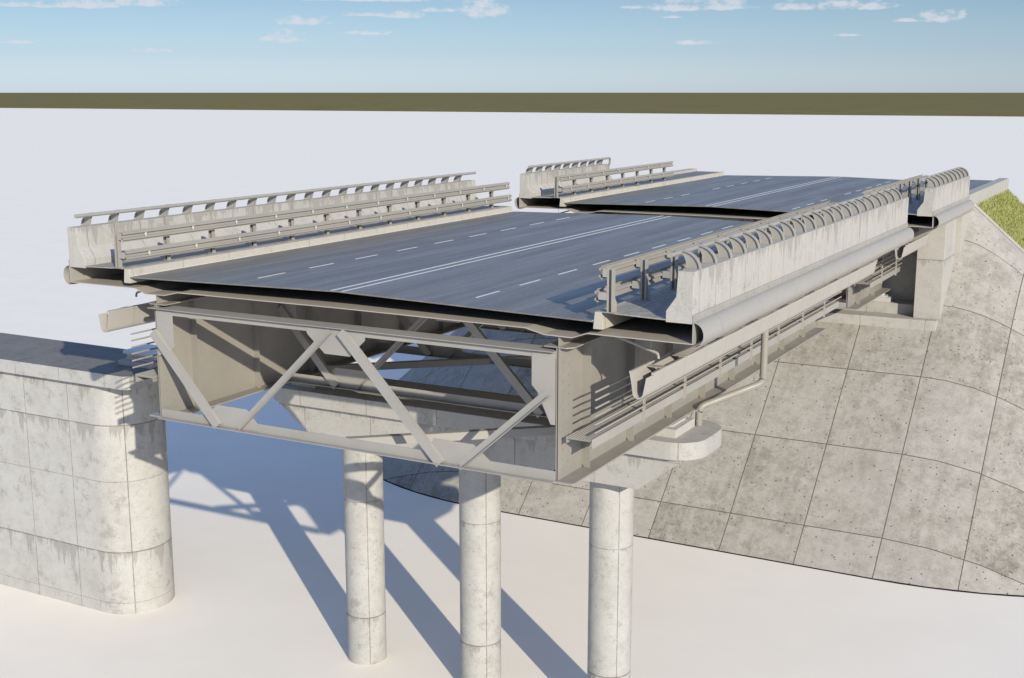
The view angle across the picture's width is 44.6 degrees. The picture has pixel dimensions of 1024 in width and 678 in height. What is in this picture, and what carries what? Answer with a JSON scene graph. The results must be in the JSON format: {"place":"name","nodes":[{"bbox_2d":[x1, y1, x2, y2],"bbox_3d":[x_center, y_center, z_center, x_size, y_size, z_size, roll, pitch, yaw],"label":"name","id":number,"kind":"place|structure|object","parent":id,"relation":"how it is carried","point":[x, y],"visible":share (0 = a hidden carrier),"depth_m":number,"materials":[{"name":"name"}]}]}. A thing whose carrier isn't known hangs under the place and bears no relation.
{"place":"outdoors","nodes":[
{"label":"outdoors","id":0,"kind":"place"},
{"bbox_2d":[0,108,1023,677],"bbox_3d":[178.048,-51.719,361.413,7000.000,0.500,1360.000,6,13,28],"label":"ground","id":1,"kind":"structure","parent":0,"point":[258,538],"depth_m":56.20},
{"bbox_2d":[0,333,174,613],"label":"bridge pier","id":2,"kind":"structure","parent":1,"relation":"on","point":[85,517],"depth_m":46.27,"materials":[{"name":"concrete"}]},
{"bbox_2d":[118,344,157,368],"bbox_3d":[-13.203,0.637,45.609,1.700,0.509,1.500,6,13,28],"label":"bearing","id":3,"kind":"object","parent":2,"relation":"on","point":[128,359],"visible":0.63,"depth_m":45.23,"materials":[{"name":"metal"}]},
{"bbox_2d":[274,378,721,677],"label":"bridge pier","id":4,"kind":"structure","parent":1,"relation":"on","point":[344,413],"depth_m":39.11,"materials":[{"name":"concrete"}]},
{"bbox_2d":[291,373,324,387],"bbox_3d":[-6.488,1.231,41.514,0.970,0.428,1.500,6,13,28],"label":"bearing","id":5,"kind":"object","parent":4,"relation":"on","point":[306,385],"visible":0.24,"depth_m":40.93,"materials":[{"name":"metal"}]},
{"bbox_2d":[63,205,913,484],"bbox_3d":[0.896,-1.155,41.577,19.604,4.342,22.590,6,13,28],"label":"bridge span","id":6,"kind":"object","parent":5,"relation":"on","point":[242,320],"visible":0.77,"depth_m":35.12,"materials":[{"name":"metal"}]},
{"bbox_2d":[98,302,154,332],"bbox_3d":[-6.332,-2.395,45.476,0.465,0.630,22.400,6,13,28],"label":"rain gutter","id":7,"kind":"object","parent":6,"relation":"attached to","point":[124,317],"visible":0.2,"depth_m":36.40,"materials":[{"name":"paint"}]},
{"bbox_2d":[130,328,158,381],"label":"maintenance walkway","id":8,"kind":"structure","parent":6,"relation":"attached to","point":[149,374],"depth_m":35.73,"materials":[{"name":"paint"}]},
{"bbox_2d":[67,180,478,267],"bbox_3d":[-7.091,-4.539,45.598,0.630,1.150,22.590,6,13,28],"label":"concrete barrier","id":9,"kind":"object","parent":6,"relation":"on","point":[93,244],"visible":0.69,"depth_m":40.76,"materials":[{"name":"grey concrete"}]},
{"bbox_2d":[74,172,475,225],"bbox_3d":[-7.204,-5.269,45.296,0.550,0.400,22.470,6,13,28],"label":"steel handrail","id":10,"kind":"object","parent":9,"relation":"on","point":[140,211],"visible":1,"depth_m":42.57,"materials":[{"name":"grey metal"}]},
{"bbox_2d":[113,182,511,267],"bbox_3d":[-5.615,-4.401,44.633,0.525,1.047,22.480,6,13,28],"label":"guardrail","id":11,"kind":"object","parent":6,"relation":"on","point":[167,249],"visible":1,"depth_m":41.37,"materials":[{"name":"grey metal"}]},
{"bbox_2d":[566,291,841,448],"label":"maintenance walkway","id":12,"kind":"structure","parent":6,"relation":"attached to","point":[598,432],"depth_m":33.77,"materials":[{"name":"paint"}]},
{"bbox_2d":[595,200,836,313],"bbox_3d":[6.787,-2.777,36.406,0.525,1.047,19.680,6,13,28],"label":"guardrail","id":13,"kind":"object","parent":6,"relation":"on","point":[642,281],"visible":0.49,"depth_m":30.75,"materials":[{"name":"grey metal"}]},
{"bbox_2d":[629,260,877,398],"bbox_3d":[8.215,-0.853,37.662,0.465,0.630,22.400,6,13,28],"label":"rain gutter","id":14,"kind":"object","parent":6,"relation":"attached to","point":[651,376],"visible":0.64,"depth_m":32.45,"materials":[{"name":"paint"}]},
{"bbox_2d":[666,197,908,323],"bbox_3d":[9.027,-2.808,36.829,0.630,1.150,22.390,6,13,28],"label":"concrete barrier","id":15,"kind":"object","parent":6,"relation":"on","point":[707,286],"visible":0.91,"depth_m":31.87,"materials":[{"name":"grey concrete"}]},
{"bbox_2d":[668,186,901,269],"bbox_3d":[8.969,-3.538,36.525,0.550,0.400,22.320,6,13,28],"label":"steel handrail","id":16,"kind":"object","parent":15,"relation":"on","point":[777,233],"visible":1,"depth_m":33.64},
{"bbox_2d":[654,417,694,438],"bbox_3d":[4.494,2.395,35.615,0.970,0.428,1.500,6,13,28],"label":"bearing","id":17,"kind":"object","parent":4,"relation":"on","point":[680,427],"visible":0.37,"depth_m":35.11,"materials":[{"name":"concrete"}]},
{"bbox_2d":[695,330,768,425],"bbox_3d":[6.357,1.107,36.123,2.185,2.740,0.228,-3,11,-13],"label":"downpipe","id":18,"kind":"object","parent":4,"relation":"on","point":[759,383],"visible":0.99,"depth_m":36.12,"materials":[{"name":"metal"}]},
{"bbox_2d":[0,93,1023,116],"bbox_3d":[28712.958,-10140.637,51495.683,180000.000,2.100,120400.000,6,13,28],"label":"terrain","id":19,"kind":"structure","parent":0,"point":[953,104],"depth_m":2524.53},
{"bbox_2d":[0,0,1023,92],"label":"sky","id":20,"kind":"structure","parent":0,"point":[47,46],"materials":[{"name":"blue"}]},
{"bbox_2d":[383,207,1023,596],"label":"slope paving","id":21,"kind":"structure","parent":0,"point":[888,453],"depth_m":54.20,"materials":[{"name":"grey concrete"}]},
{"bbox_2d":[719,212,970,330],"bbox_3d":[15.300,-3.037,68.023,18.840,9.480,17.800,6,13,28],"label":"abutment","id":22,"kind":"object","parent":21,"relation":"on","point":[918,283],"visible":0.2,"depth_m":57.27,"materials":[{"name":"concrete"}]},
{"bbox_2d":[515,185,973,309],"bbox_3d":[10.788,-4.654,59.304,19.604,4.342,8.990,6,13,28],"label":"bridge span","id":23,"kind":"object","parent":22,"relation":"on","point":[733,206],"visible":0.25,"depth_m":58.38,"materials":[{"name":"concrete"}]},
{"bbox_2d":[520,164,611,197],"bbox_3d":[2.946,-8.088,63.584,0.630,1.150,9.590,6,13,28],"label":"concrete barrier","id":24,"kind":"object","parent":23,"relation":"on","point":[533,184],"visible":0.68,"depth_m":61.13,"materials":[{"name":"grey concrete"}]},
{"bbox_2d":[526,157,610,172],"bbox_3d":[2.886,-8.832,63.379,0.550,0.411,9.492,6,13,28],"label":"steel handrail","id":25,"kind":"object","parent":24,"relation":"on","point":[548,167],"visible":1,"depth_m":63.24,"materials":[{"name":"grey metal"}]},
{"bbox_2d":[553,161,674,197],"bbox_3d":[5.574,-8.358,64.684,0.525,1.047,14.280,6,13,28],"label":"guardrail","id":26,"kind":"object","parent":23,"relation":"on","point":[573,188],"visible":1,"depth_m":63.52,"materials":[{"name":"grey metal"}]},
{"bbox_2d":[854,250,902,289],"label":"maintenance walkway","id":27,"kind":"structure","parent":23,"relation":"attached to","point":[878,276],"depth_m":54.26,"materials":[{"name":"paint"}]},
{"bbox_2d":[862,174,928,202],"bbox_3d":[16.751,-6.301,54.262,0.525,1.047,11.980,6,13,28],"label":"guardrail","id":28,"kind":"object","parent":23,"relation":"on","point":[909,191],"visible":0.47,"depth_m":55.81,"materials":[{"name":"grey metal"}]},
{"bbox_2d":[895,234,929,258],"bbox_3d":[17.243,-4.045,53.840,0.465,0.630,5.200,6,13,28],"label":"rain gutter","id":29,"kind":"object","parent":23,"relation":"attached to","point":[908,248],"visible":0.69,"depth_m":53.00,"materials":[{"name":"paint"}]},
{"bbox_2d":[917,176,969,216],"bbox_3d":[18.919,-6.307,54.556,0.630,1.150,8.790,6,13,28],"label":"concrete barrier","id":30,"kind":"object","parent":23,"relation":"on","point":[939,197],"visible":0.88,"depth_m":52.45,"materials":[{"name":"grey concrete"}]},
{"bbox_2d":[921,167,968,186],"bbox_3d":[18.910,-7.054,54.339,0.550,0.400,8.720,6,13,28],"label":"steel handrail","id":31,"kind":"object","parent":30,"relation":"on","point":[940,178],"visible":1,"depth_m":53.69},
{"bbox_2d":[873,291,892,302],"bbox_3d":[17.332,-2.074,58.624,0.920,0.568,0.750,6,13,28],"label":"bearing","id":32,"kind":"object","parent":22,"relation":"on","point":[887,298],"visible":0.45,"depth_m":58.32,"materials":[{"name":"concrete"}]},
{"bbox_2d":[619,168,1008,206],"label":"approach road","id":33,"kind":"structure","parent":0,"point":[689,179],"depth_m":68.55,"materials":[{"name":"grey asphalt"}]},
{"bbox_2d":[975,204,1023,252],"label":"slope edge strip","id":34,"kind":"object","parent":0,"point":[1000,228],"depth_m":59.93,"materials":[{"name":"concrete"}]},
{"bbox_2d":[977,189,1023,248],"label":"grass bank","id":35,"kind":"structure","parent":0,"point":[1009,220],"depth_m":63.08,"materials":[{"name":"green plant"}]}
]}

